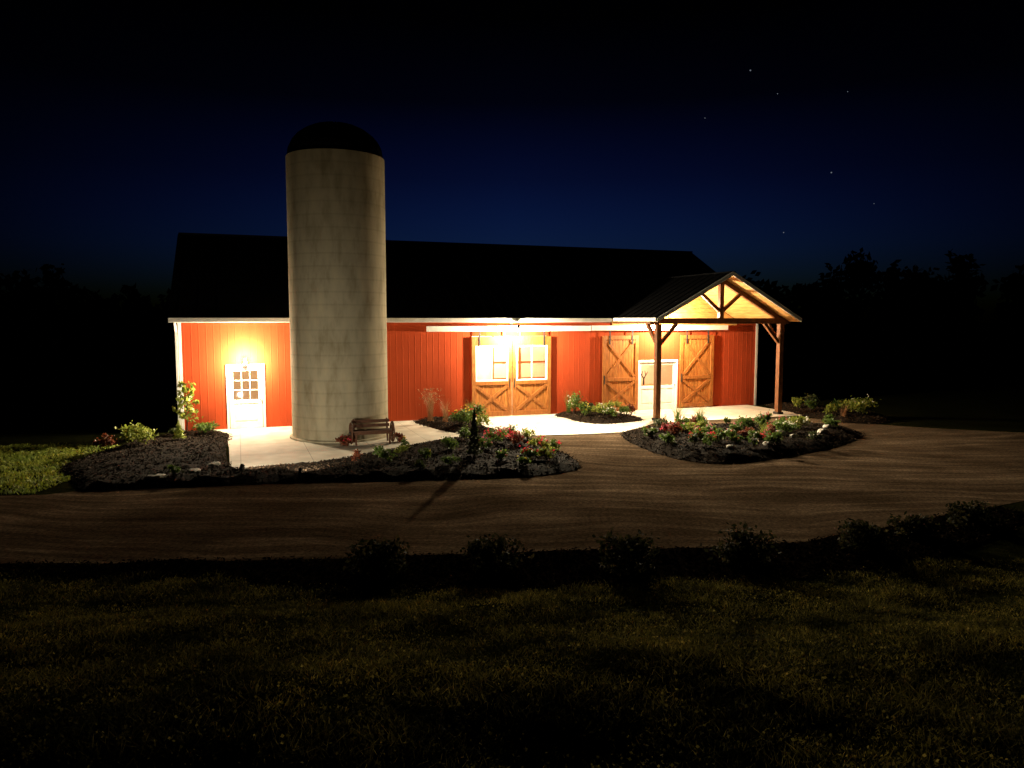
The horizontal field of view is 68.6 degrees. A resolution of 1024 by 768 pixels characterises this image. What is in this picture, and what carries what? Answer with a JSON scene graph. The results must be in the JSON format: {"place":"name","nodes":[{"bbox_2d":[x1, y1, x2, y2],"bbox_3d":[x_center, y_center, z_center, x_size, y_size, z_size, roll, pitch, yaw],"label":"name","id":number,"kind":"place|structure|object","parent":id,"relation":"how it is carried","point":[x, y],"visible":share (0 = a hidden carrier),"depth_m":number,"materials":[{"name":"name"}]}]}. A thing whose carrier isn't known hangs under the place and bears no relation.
{"place":"outdoors","nodes":[
{"label":"outdoors","id":0,"kind":"place"},
{"bbox_2d":[0,443,119,494],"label":"lawn grass","id":1,"kind":"structure","parent":0,"point":[35,463],"depth_m":19.45,"materials":[{"name":"green plant"}]},
{"bbox_2d":[438,398,450,421],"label":"ornamental grass","id":2,"kind":"object","parent":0,"point":[445,418],"depth_m":26.36,"materials":[{"name":"plant"}]},
{"bbox_2d":[217,405,801,467],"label":"concrete patio","id":3,"kind":"structure","parent":0,"point":[257,446],"depth_m":24.75,"materials":[{"name":"beige concrete"}]},
{"bbox_2d":[285,121,388,442],"bbox_3d":[-5.500,-3.206,23.713,3.160,9.814,3.160,0,5,0],"label":"silo","id":4,"kind":"object","parent":3,"relation":"on","point":[335,188],"visible":0.97,"depth_m":22.49,"materials":[{"name":"concrete"}]},
{"bbox_2d":[333,434,354,445],"bbox_3d":[-4.974,1.679,22.130,0.512,0.420,0.583,2,5,20],"label":"potted mum","id":5,"kind":"object","parent":3,"relation":"on","point":[343,440],"visible":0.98,"depth_m":22.04,"materials":[{"name":"red plant"}]},
{"bbox_2d":[349,418,394,445],"bbox_3d":[-4.207,1.427,22.523,1.340,0.725,0.647,-2,5,-20],"label":"garden bench","id":6,"kind":"object","parent":3,"relation":"on","point":[353,432],"visible":0.95,"depth_m":22.54,"materials":[{"name":"brown wood"}]},
{"bbox_2d":[395,432,405,441],"bbox_3d":[-3.410,1.628,22.893,0.389,0.390,0.434,2,5,21],"label":"potted mum","id":7,"kind":"object","parent":3,"relation":"on","point":[399,436],"visible":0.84,"depth_m":22.81,"materials":[{"name":"red plant"}]},
{"bbox_2d":[414,416,496,433],"bbox_3d":[-2.054,1.399,26.241,2.394,0.202,4.432,-2,5,-19],"label":"mulch bed","id":8,"kind":"object","parent":3,"relation":"on","point":[439,423],"visible":0.56,"depth_m":25.77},
{"bbox_2d":[418,388,441,420],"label":"ornamental grass","id":9,"kind":"object","parent":8,"relation":"on","point":[430,408],"depth_m":26.64,"materials":[{"name":"plant"}]},
{"bbox_2d":[443,404,471,424],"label":"flowering shrub","id":10,"kind":"object","parent":8,"relation":"on","point":[462,416],"visible":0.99,"depth_m":25.52,"materials":[{"name":"green plant"}]},
{"bbox_2d":[467,404,486,418],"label":"flowering shrub","id":11,"kind":"object","parent":8,"relation":"on","point":[479,408],"visible":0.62,"depth_m":26.72,"materials":[{"name":"green plant"}]},
{"bbox_2d":[476,414,492,426],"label":"flowering shrub","id":12,"kind":"object","parent":8,"relation":"on","point":[485,418],"visible":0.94,"depth_m":25.15,"materials":[{"name":"green plant"}]},
{"bbox_2d":[554,410,643,423],"bbox_3d":[3.313,1.202,28.550,2.857,0.203,3.599,-2,5,-26],"label":"mulch bed","id":13,"kind":"object","parent":3,"relation":"on","point":[591,417],"visible":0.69,"depth_m":27.74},
{"bbox_2d":[567,391,583,412],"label":"flowering plant","id":14,"kind":"object","parent":13,"relation":"on","point":[575,400],"visible":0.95,"depth_m":28.71,"materials":[{"name":"green plant"}]},
{"bbox_2d":[578,401,591,415],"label":"flowering plant","id":15,"kind":"object","parent":13,"relation":"on","point":[581,406],"visible":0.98,"depth_m":28.16,"materials":[{"name":"green plant"}]},
{"bbox_2d":[591,403,604,414],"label":"flowering plant","id":16,"kind":"object","parent":13,"relation":"on","point":[598,407],"visible":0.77,"depth_m":28.25,"materials":[{"name":"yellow plant"}]},
{"bbox_2d":[598,406,619,417],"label":"flowering plant","id":17,"kind":"object","parent":13,"relation":"on","point":[611,410],"visible":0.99,"depth_m":27.52,"materials":[{"name":"green plant"}]},
{"bbox_2d":[603,400,622,409],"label":"leafy plant","id":18,"kind":"object","parent":13,"relation":"on","point":[612,404],"visible":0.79,"depth_m":28.94,"materials":[{"name":"green plant"}]},
{"bbox_2d":[619,406,630,415],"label":"leafy plant","id":19,"kind":"object","parent":13,"relation":"on","point":[624,409],"visible":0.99,"depth_m":28.01,"materials":[{"name":"green plant"}]},
{"bbox_2d":[625,403,635,414],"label":"leafy plant","id":20,"kind":"object","parent":13,"relation":"on","point":[632,408],"visible":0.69,"depth_m":28.61,"materials":[{"name":"green plant"}]},
{"bbox_2d":[610,271,801,420],"bbox_3d":[6.944,-1.694,31.061,6.470,5.490,6.990,-2,5,-20],"label":"entrance porch","id":21,"kind":"object","parent":3,"relation":"on","point":[739,299],"visible":0.97,"depth_m":28.84,"materials":[{"name":"wood"}]},
{"bbox_2d":[0,323,1023,767],"bbox_3d":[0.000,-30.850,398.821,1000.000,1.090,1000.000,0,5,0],"label":"ground","id":22,"kind":"structure","parent":0,"point":[74,391],"depth_m":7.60,"materials":[{"name":"green plant"}]},
{"bbox_2d":[0,263,177,355],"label":"distant trees","id":23,"kind":"object","parent":22,"relation":"on","point":[27,303],"visible":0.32,"depth_m":80.87,"materials":[{"name":"green plant"}]},
{"bbox_2d":[57,429,582,489],"bbox_3d":[-4.921,1.875,20.678,13.507,0.208,8.649,0,5,0],"label":"mulch bed","id":24,"kind":"object","parent":22,"relation":"on","point":[133,464],"visible":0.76,"depth_m":18.46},
{"bbox_2d":[92,433,118,449],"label":"shrub","id":25,"kind":"object","parent":24,"relation":"on","point":[109,441],"visible":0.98,"depth_m":20.68,"materials":[{"name":"red plant"}]},
{"bbox_2d":[115,420,158,443],"bbox_3d":[-10.812,1.397,21.657,1.054,0.762,0.902,4,6,37],"label":"shrub","id":26,"kind":"object","parent":24,"relation":"on","point":[133,432],"visible":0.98,"depth_m":21.55,"materials":[{"name":"green plant"}]},
{"bbox_2d":[145,474,167,477],"bbox_3d":[-8.142,2.105,17.186,0.470,0.077,0.327,0,5,-4],"label":"stepping stone","id":27,"kind":"object","parent":24,"relation":"on","point":[157,476],"visible":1,"depth_m":17.10,"materials":[{"name":"grey stone"}]},
{"bbox_2d":[167,464,182,473],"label":"leafy plant","id":28,"kind":"object","parent":24,"relation":"on","point":[174,469],"visible":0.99,"depth_m":17.48,"materials":[{"name":"green plant"}]},
{"bbox_2d":[173,420,186,439],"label":"conical shrub","id":29,"kind":"object","parent":24,"relation":"on","point":[178,434],"visible":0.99,"depth_m":22.45,"materials":[{"name":"green plant"}]},
{"bbox_2d":[172,380,203,431],"bbox_3d":[-10.433,0.731,24.082,0.814,1.703,0.971,-4,7,-42],"label":"sapling tree","id":30,"kind":"object","parent":24,"relation":"on","point":[185,400],"visible":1,"depth_m":24.01,"materials":[{"name":"green plant"}]},
{"bbox_2d":[192,421,219,432],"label":"shrub","id":31,"kind":"object","parent":24,"relation":"on","point":[204,426],"visible":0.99,"depth_m":23.62,"materials":[{"name":"green plant"}]},
{"bbox_2d":[350,448,361,462],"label":"flowering plant","id":32,"kind":"object","parent":24,"relation":"on","point":[357,453],"visible":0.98,"depth_m":18.77,"materials":[{"name":"red plant"}]},
{"bbox_2d":[373,445,384,455],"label":"leafy plant","id":33,"kind":"object","parent":24,"relation":"on","point":[377,450],"visible":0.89,"depth_m":19.81,"materials":[{"name":"green plant"}]},
{"bbox_2d":[378,448,396,461],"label":"flowering plant","id":34,"kind":"object","parent":24,"relation":"on","point":[388,454],"visible":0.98,"depth_m":18.93,"materials":[{"name":"green plant"}]},
{"bbox_2d":[395,443,409,455],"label":"leafy plant","id":35,"kind":"object","parent":24,"relation":"on","point":[400,449],"visible":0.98,"depth_m":19.80,"materials":[{"name":"green plant"}]},
{"bbox_2d":[414,459,426,468],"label":"leafy plant","id":36,"kind":"object","parent":24,"relation":"on","point":[419,463],"visible":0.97,"depth_m":18.09,"materials":[{"name":"green plant"}]},
{"bbox_2d":[418,447,430,459],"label":"flowering plant","id":37,"kind":"object","parent":24,"relation":"on","point":[426,452],"visible":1,"depth_m":19.14,"materials":[{"name":"green plant"}]},
{"bbox_2d":[440,435,458,449],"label":"leafy plant","id":38,"kind":"object","parent":24,"relation":"on","point":[449,442],"visible":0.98,"depth_m":20.69,"materials":[{"name":"green plant"}]},
{"bbox_2d":[442,454,460,464],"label":"leafy plant","id":39,"kind":"object","parent":24,"relation":"on","point":[448,460],"visible":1,"depth_m":18.53,"materials":[{"name":"green plant"}]},
{"bbox_2d":[456,425,470,439],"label":"flowering plant","id":40,"kind":"object","parent":24,"relation":"on","point":[464,433],"visible":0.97,"depth_m":22.45,"materials":[{"name":"green plant"}]},
{"bbox_2d":[466,408,482,454],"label":"juniper shrub","id":41,"kind":"object","parent":24,"relation":"on","point":[474,430],"visible":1,"depth_m":19.82,"materials":[{"name":"green plant"}]},
{"bbox_2d":[479,436,492,448],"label":"flowering plant","id":42,"kind":"object","parent":24,"relation":"on","point":[482,440],"visible":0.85,"depth_m":20.90,"materials":[{"name":"green plant"}]},
{"bbox_2d":[484,427,509,442],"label":"flowering plant","id":43,"kind":"object","parent":24,"relation":"on","point":[490,434],"visible":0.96,"depth_m":21.93,"materials":[{"name":"green plant"}]},
{"bbox_2d":[495,449,508,459],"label":"flowering plant","id":44,"kind":"object","parent":24,"relation":"on","point":[501,455],"visible":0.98,"depth_m":19.16,"materials":[{"name":"green plant"}]},
{"bbox_2d":[500,424,522,435],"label":"flowering plant","id":45,"kind":"object","parent":24,"relation":"on","point":[508,430],"visible":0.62,"depth_m":22.83,"materials":[{"name":"red plant"}]},
{"bbox_2d":[500,428,524,444],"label":"flowering plant","id":46,"kind":"object","parent":24,"relation":"on","point":[517,436],"visible":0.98,"depth_m":21.53,"materials":[{"name":"red plant"}]},
{"bbox_2d":[516,456,530,464],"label":"flowering plant","id":47,"kind":"object","parent":24,"relation":"on","point":[522,459],"visible":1,"depth_m":18.58,"materials":[{"name":"green plant"}]},
{"bbox_2d":[519,445,538,457],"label":"flowering plant","id":48,"kind":"object","parent":24,"relation":"on","point":[529,452],"visible":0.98,"depth_m":19.40,"materials":[{"name":"green plant"}]},
{"bbox_2d":[521,427,536,440],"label":"flowering plant","id":49,"kind":"object","parent":24,"relation":"on","point":[526,433],"visible":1,"depth_m":22.38,"materials":[{"name":"yellow plant"}]},
{"bbox_2d":[526,434,554,450],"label":"flowering plant","id":50,"kind":"object","parent":24,"relation":"on","point":[539,442],"visible":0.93,"depth_m":20.42,"materials":[{"name":"green plant"}]},
{"bbox_2d":[536,446,557,458],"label":"flowering plant","id":51,"kind":"object","parent":24,"relation":"on","point":[543,450],"visible":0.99,"depth_m":19.43,"materials":[{"name":"green plant"}]},
{"bbox_2d":[549,438,561,449],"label":"flowering plant","id":52,"kind":"object","parent":24,"relation":"on","point":[554,443],"visible":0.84,"depth_m":21.07,"materials":[{"name":"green plant"}]},
{"bbox_2d":[167,232,758,430],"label":"barn","id":53,"kind":"structure","parent":22,"relation":"on","point":[454,310],"depth_m":29.39,"materials":[{"name":"red metal"}]},
{"bbox_2d":[229,367,262,427],"bbox_3d":[-9.105,0.466,25.687,1.050,2.080,0.100,-2,5,-20],"label":"entry door","id":54,"kind":"structure","parent":53,"relation":"in","point":[248,413],"depth_m":25.71,"materials":[{"name":"white paint"}]},
{"bbox_2d":[471,331,511,416],"bbox_3d":[-0.764,-0.379,28.540,1.600,3.240,0.110,-2,5,-20],"label":"sliding door","id":55,"kind":"structure","parent":53,"relation":"in","point":[496,395],"depth_m":28.58,"materials":[{"name":"brown wood"}]},
{"bbox_2d":[512,331,550,414],"bbox_3d":[0.767,-0.427,29.098,1.600,3.240,0.110,-2,5,-20],"label":"sliding door","id":56,"kind":"structure","parent":53,"relation":"in","point":[531,396],"depth_m":29.11,"materials":[{"name":"brown wood"}]},
{"bbox_2d":[602,331,638,410],"bbox_3d":[4.401,-0.540,30.423,1.620,3.240,0.110,-2,5,-20],"label":"sliding door","id":57,"kind":"structure","parent":53,"relation":"in","point":[620,354],"depth_m":30.42,"materials":[{"name":"brown wood"}]},
{"bbox_2d":[638,362,653,409],"bbox_3d":[5.610,0.068,31.058,0.870,1.960,0.100,-2,5,-20],"label":"french door","id":58,"kind":"structure","parent":53,"relation":"in","point":[645,392],"depth_m":31.05,"materials":[{"name":"white paint"}]},
{"bbox_2d":[661,361,675,407],"bbox_3d":[6.465,0.042,31.370,0.870,1.960,0.100,-2,5,-20],"label":"french door","id":59,"kind":"structure","parent":53,"relation":"in","point":[667,391],"depth_m":31.44,"materials":[{"name":"white paint"}]},
{"bbox_2d":[679,330,713,407],"bbox_3d":[7.796,-0.646,31.661,1.650,3.240,0.110,-2,5,-20],"label":"sliding door","id":60,"kind":"structure","parent":53,"relation":"in","point":[696,366],"depth_m":31.67,"materials":[{"name":"brown wood"}]},
{"bbox_2d":[0,505,1023,589],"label":"mulch bed","id":61,"kind":"object","parent":22,"relation":"on","point":[570,567],"visible":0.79,"depth_m":11.27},
{"bbox_2d":[343,534,409,578],"bbox_3d":[-1.991,2.519,11.025,0.957,0.565,1.073,3,6,34],"label":"shrub","id":62,"kind":"object","parent":61,"relation":"on","point":[377,557],"visible":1,"depth_m":10.86,"materials":[{"name":"green plant"}]},
{"bbox_2d":[460,533,533,574],"bbox_3d":[-0.267,2.505,11.231,1.083,0.569,0.982,-2,5,-24],"label":"shrub","id":63,"kind":"object","parent":61,"relation":"on","point":[487,550],"visible":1,"depth_m":11.07,"materials":[{"name":"green plant"}]},
{"bbox_2d":[585,527,659,576],"bbox_3d":[1.645,2.479,11.126,1.080,0.638,1.068,0,5,0],"label":"shrub","id":64,"kind":"object","parent":61,"relation":"on","point":[630,553],"visible":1,"depth_m":10.95,"materials":[{"name":"green plant"}]},
{"bbox_2d":[700,522,782,568],"bbox_3d":[3.518,2.459,11.429,1.136,0.620,0.998,3,6,28],"label":"shrub","id":65,"kind":"object","parent":61,"relation":"on","point":[732,553],"visible":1,"depth_m":11.36,"materials":[{"name":"green plant"}]},
{"bbox_2d":[834,518,895,555],"bbox_3d":[5.657,2.461,12.241,0.852,0.485,1.175,0,5,0],"label":"shrub","id":66,"kind":"object","parent":61,"relation":"on","point":[866,537],"visible":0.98,"depth_m":12.01,"materials":[{"name":"green plant"}]},
{"bbox_2d":[886,511,939,540],"bbox_3d":[6.883,2.432,12.860,0.838,0.452,0.645,3,6,28],"label":"shrub","id":67,"kind":"object","parent":61,"relation":"on","point":[916,527],"visible":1,"depth_m":12.79,"materials":[{"name":"green plant"}]},
{"bbox_2d":[945,498,1008,530],"bbox_3d":[8.320,2.342,13.510,1.055,0.518,0.994,-1,5,-11],"label":"shrub","id":68,"kind":"object","parent":61,"relation":"on","point":[965,513],"visible":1,"depth_m":13.37,"materials":[{"name":"green plant"}]},
{"bbox_2d":[764,402,893,423],"bbox_3d":[12.705,1.081,29.962,3.545,0.203,6.226,0,5,0],"label":"mulch bed","id":69,"kind":"object","parent":22,"relation":"on","point":[853,416],"visible":0.69,"depth_m":28.70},
{"bbox_2d":[792,397,803,407],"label":"leafy plant","id":70,"kind":"object","parent":69,"relation":"on","point":[796,401],"visible":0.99,"depth_m":30.80,"materials":[{"name":"green plant"}]},
{"bbox_2d":[804,399,816,409],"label":"leafy plant","id":71,"kind":"object","parent":69,"relation":"on","point":[810,404],"visible":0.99,"depth_m":29.62,"materials":[{"name":"green plant"}]},
{"bbox_2d":[803,393,820,404],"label":"shrub","id":72,"kind":"object","parent":69,"relation":"on","point":[812,398],"visible":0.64,"depth_m":31.02,"materials":[{"name":"green plant"}]},
{"bbox_2d":[823,401,838,413],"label":"shrub","id":73,"kind":"object","parent":69,"relation":"on","point":[830,408],"visible":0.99,"depth_m":28.32,"materials":[{"name":"green plant"}]},
{"bbox_2d":[831,398,845,411],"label":"shrub","id":74,"kind":"object","parent":69,"relation":"on","point":[837,405],"visible":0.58,"depth_m":29.12,"materials":[{"name":"green plant"}]},
{"bbox_2d":[838,394,881,413],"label":"shrub","id":75,"kind":"object","parent":69,"relation":"on","point":[863,405],"visible":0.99,"depth_m":28.46,"materials":[{"name":"green plant"}]},
{"bbox_2d":[742,247,1023,356],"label":"distant trees","id":76,"kind":"object","parent":22,"relation":"on","point":[829,314],"visible":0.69,"depth_m":77.15,"materials":[{"name":"black plant"}]},
{"bbox_2d":[0,417,1023,563],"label":"driveway","id":77,"kind":"structure","parent":0,"point":[876,474],"depth_m":15.19,"materials":[{"name":"brown asphalt"}]},
{"bbox_2d":[620,422,864,463],"bbox_3d":[7.271,1.575,23.771,8.849,0.276,6.056,-3,6,-32],"label":"mulch bed","id":78,"kind":"object","parent":77,"relation":"on","point":[720,452],"visible":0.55,"depth_m":21.44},
{"bbox_2d":[641,426,657,436],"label":"flowering plant","id":79,"kind":"object","parent":78,"relation":"on","point":[652,430],"visible":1,"depth_m":22.61,"materials":[{"name":"green plant"}]},
{"bbox_2d":[653,417,670,429],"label":"leafy plant","id":80,"kind":"object","parent":78,"relation":"on","point":[659,422],"visible":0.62,"depth_m":23.96,"materials":[{"name":"green plant"}]},
{"bbox_2d":[659,431,674,445],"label":"leafy plant","id":81,"kind":"object","parent":78,"relation":"on","point":[669,438],"visible":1,"depth_m":21.26,"materials":[{"name":"green plant"}]},
{"bbox_2d":[660,419,682,434],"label":"flowering shrub","id":82,"kind":"object","parent":78,"relation":"on","point":[674,428],"visible":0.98,"depth_m":23.05,"materials":[{"name":"red plant"}]},
{"bbox_2d":[676,416,690,422],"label":"leafy plant","id":83,"kind":"object","parent":78,"relation":"on","point":[686,419],"visible":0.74,"depth_m":24.33,"materials":[{"name":"green plant"}]},
{"bbox_2d":[683,421,700,431],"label":"flowering plant","id":84,"kind":"object","parent":78,"relation":"on","point":[690,426],"visible":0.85,"depth_m":23.59,"materials":[{"name":"green plant"}]},
{"bbox_2d":[687,431,698,445],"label":"flowering plant","id":85,"kind":"object","parent":78,"relation":"on","point":[694,437],"visible":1,"depth_m":20.92,"materials":[{"name":"green plant"}]},
{"bbox_2d":[690,428,707,438],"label":"flowering shrub","id":86,"kind":"object","parent":78,"relation":"on","point":[700,434],"visible":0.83,"depth_m":22.04,"materials":[{"name":"green plant"}]},
{"bbox_2d":[702,432,712,445],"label":"flowering plant","id":87,"kind":"object","parent":78,"relation":"on","point":[708,437],"visible":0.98,"depth_m":20.91,"materials":[{"name":"green plant"}]},
{"bbox_2d":[702,423,715,433],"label":"flowering plant","id":88,"kind":"object","parent":78,"relation":"on","point":[708,429],"visible":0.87,"depth_m":23.19,"materials":[{"name":"green plant"}]},
{"bbox_2d":[710,431,721,442],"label":"flowering plant","id":89,"kind":"object","parent":78,"relation":"on","point":[716,436],"visible":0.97,"depth_m":21.43,"materials":[{"name":"green plant"}]},
{"bbox_2d":[711,427,727,441],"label":"flowering plant","id":90,"kind":"object","parent":78,"relation":"on","point":[719,431],"visible":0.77,"depth_m":21.67,"materials":[{"name":"green plant"}]},
{"bbox_2d":[729,422,742,433],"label":"flowering plant","id":91,"kind":"object","parent":78,"relation":"on","point":[737,427],"visible":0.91,"depth_m":22.87,"materials":[{"name":"green plant"}]},
{"bbox_2d":[729,435,743,442],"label":"flowering plant","id":92,"kind":"object","parent":78,"relation":"on","point":[736,438],"visible":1,"depth_m":21.48,"materials":[{"name":"green plant"}]},
{"bbox_2d":[737,427,753,436],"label":"leafy plant","id":93,"kind":"object","parent":78,"relation":"on","point":[743,432],"visible":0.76,"depth_m":22.48,"materials":[{"name":"red plant"}]},
{"bbox_2d":[735,415,757,426],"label":"leafy plant","id":94,"kind":"object","parent":78,"relation":"on","point":[742,419],"visible":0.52,"depth_m":24.48,"materials":[{"name":"green plant"}]},
{"bbox_2d":[747,433,758,445],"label":"flowering plant","id":95,"kind":"object","parent":78,"relation":"on","point":[752,438],"visible":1,"depth_m":20.78,"materials":[{"name":"green plant"}]},
{"bbox_2d":[748,429,761,438],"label":"flowering plant","id":96,"kind":"object","parent":78,"relation":"on","point":[757,435],"visible":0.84,"depth_m":22.07,"materials":[{"name":"green plant"}]},
{"bbox_2d":[758,410,772,421],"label":"flowering plant","id":97,"kind":"object","parent":78,"relation":"on","point":[767,417],"visible":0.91,"depth_m":25.28,"materials":[{"name":"green plant"}]},
{"bbox_2d":[761,432,782,442],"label":"flowering plant","id":98,"kind":"object","parent":78,"relation":"on","point":[769,437],"visible":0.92,"depth_m":21.45,"materials":[{"name":"green plant"}]},
{"bbox_2d":[771,431,781,443],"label":"leafy plant","id":99,"kind":"object","parent":78,"relation":"on","point":[777,434],"visible":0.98,"depth_m":21.39,"materials":[{"name":"green plant"}]},
{"bbox_2d":[770,417,799,431],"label":"flowering shrub","id":100,"kind":"object","parent":78,"relation":"on","point":[786,426],"visible":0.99,"depth_m":23.33,"materials":[{"name":"green plant"}]},
{"bbox_2d":[786,414,809,427],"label":"flowering shrub","id":101,"kind":"object","parent":78,"relation":"on","point":[800,419],"visible":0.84,"depth_m":24.39,"materials":[{"name":"green plant"}]},
{"bbox_2d":[806,431,822,441],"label":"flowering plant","id":102,"kind":"object","parent":78,"relation":"in","point":[815,435],"visible":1,"depth_m":21.89,"materials":[{"name":"green plant"}]},
{"bbox_2d":[822,417,840,427],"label":"leafy plant","id":103,"kind":"object","parent":78,"relation":"on","point":[830,422],"visible":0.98,"depth_m":24.51,"materials":[{"name":"green plant"}]},
{"bbox_2d":[0,0,1023,323],"label":"sky","id":104,"kind":"structure","parent":0,"point":[127,127],"materials":[{"name":"blue"}]},
{"bbox_2d":[563,391,572,412],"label":"ornamental grass","id":105,"kind":"object","parent":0,"point":[567,408],"depth_m":29.05,"materials":[{"name":"green plant"}]},
{"bbox_2d":[669,402,687,422],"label":"ornamental grass","id":106,"kind":"object","parent":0,"point":[677,414],"depth_m":25.35,"materials":[{"name":"green plant"}]},
{"bbox_2d":[692,406,708,423],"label":"ornamental grass","id":107,"kind":"object","parent":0,"point":[699,414],"depth_m":25.16,"materials":[{"name":"green plant"}]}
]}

